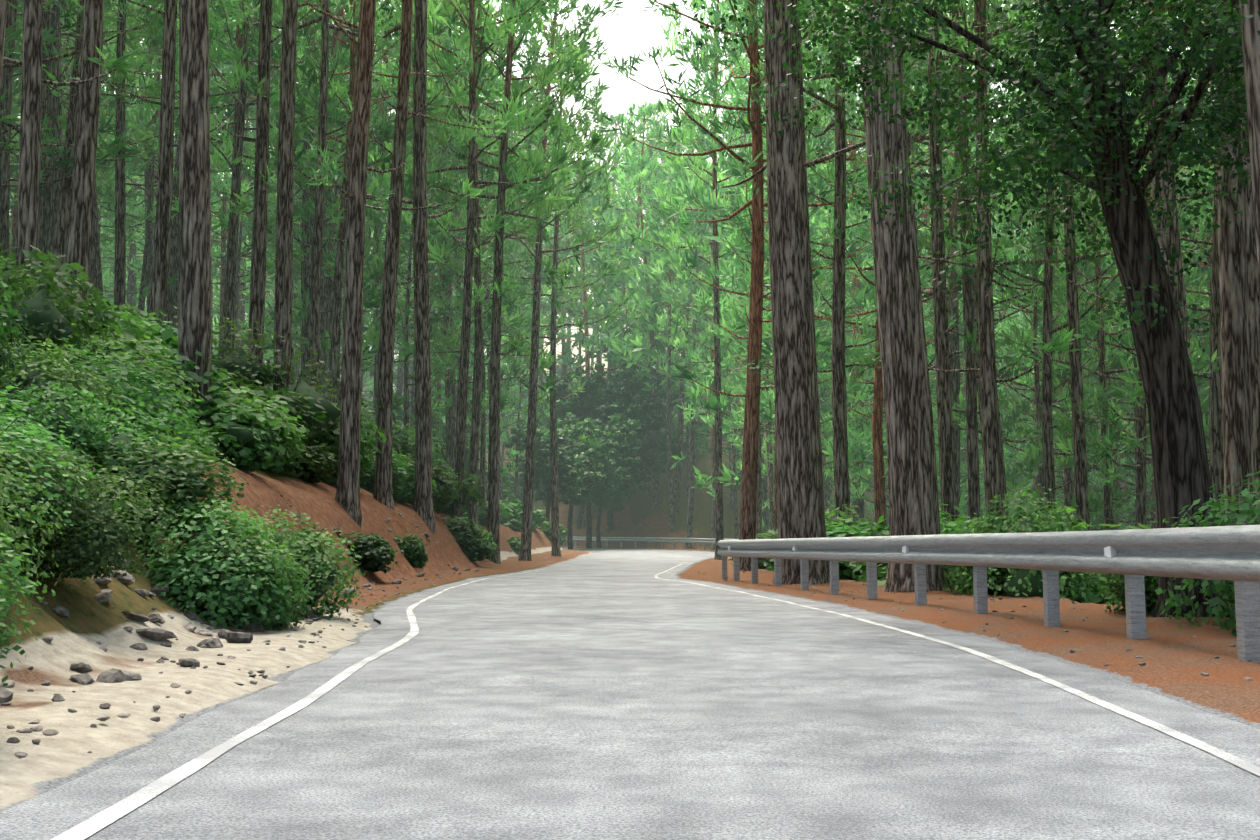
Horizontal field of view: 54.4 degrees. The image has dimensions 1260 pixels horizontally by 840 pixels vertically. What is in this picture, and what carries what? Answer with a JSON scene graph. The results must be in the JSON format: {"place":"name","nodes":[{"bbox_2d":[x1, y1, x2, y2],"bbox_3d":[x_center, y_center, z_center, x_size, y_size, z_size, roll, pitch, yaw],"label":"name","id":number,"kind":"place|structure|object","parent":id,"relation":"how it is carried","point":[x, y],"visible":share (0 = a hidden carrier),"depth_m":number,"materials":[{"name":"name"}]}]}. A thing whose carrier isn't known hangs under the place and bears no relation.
{"place":"outdoors","nodes":[
{"label":"outdoors","id":0,"kind":"place"},
{"bbox_2d":[213,304,398,388],"bbox_3d":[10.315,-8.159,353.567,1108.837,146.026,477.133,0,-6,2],"label":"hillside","id":1,"kind":"structure","parent":0,"point":[395,356],"depth_m":542.71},
{"bbox_2d":[17,0,1213,382],"label":"sky","id":2,"kind":"structure","parent":0,"point":[632,33],"materials":[{"name":"white"}]},
{"bbox_2d":[0,547,1259,839],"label":"road","id":3,"kind":"structure","parent":0,"point":[610,695],"depth_m":4.40,"materials":[{"name":"grey asphalt"}]},
{"bbox_2d":[51,569,542,839],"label":"road line","id":4,"kind":"object","parent":3,"relation":"on","point":[85,829],"visible":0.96,"depth_m":3.95,"materials":[{"name":"paint"}]},
{"bbox_2d":[654,562,1259,775],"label":"road line","id":5,"kind":"object","parent":3,"relation":"on","point":[1238,762],"visible":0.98,"depth_m":5.39,"materials":[{"name":"paint"}]},
{"bbox_2d":[0,391,1259,811],"bbox_3d":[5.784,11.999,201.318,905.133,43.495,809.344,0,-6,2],"label":"ground","id":6,"kind":"structure","parent":0,"point":[1178,661],"depth_m":7.80,"materials":[{"name":"soil"}]},
{"bbox_2d":[0,495,1252,756],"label":"stones","id":7,"kind":"object","parent":6,"relation":"on","point":[110,675],"visible":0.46,"depth_m":7.22,"materials":[{"name":"grey stone"}]},
{"bbox_2d":[0,0,1259,592],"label":"forest pine","id":8,"kind":"object","parent":6,"relation":"on","point":[446,222],"visible":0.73,"depth_m":35.29,"materials":[{"name":"green plant"}]},
{"bbox_2d":[0,241,1259,685],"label":"shrubs","id":9,"kind":"object","parent":6,"relation":"on","point":[106,441],"visible":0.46,"depth_m":10.83,"materials":[{"name":"green plant"}]},
{"bbox_2d":[562,536,738,550],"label":"guardrail","id":10,"kind":"object","parent":6,"relation":"on","point":[662,540],"visible":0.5,"depth_m":85.30,"materials":[{"name":"metal"}]},
{"bbox_2d":[502,0,1259,616],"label":"broadleaf trees","id":11,"kind":"object","parent":6,"relation":"on","point":[610,468],"visible":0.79,"depth_m":10.99,"materials":[{"name":"green plant"}]},
{"bbox_2d":[717,525,1259,661],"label":"guardrail","id":12,"kind":"object","parent":6,"relation":"on","point":[1136,556],"visible":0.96,"depth_m":9.61,"materials":[{"name":"metal"}]}
]}

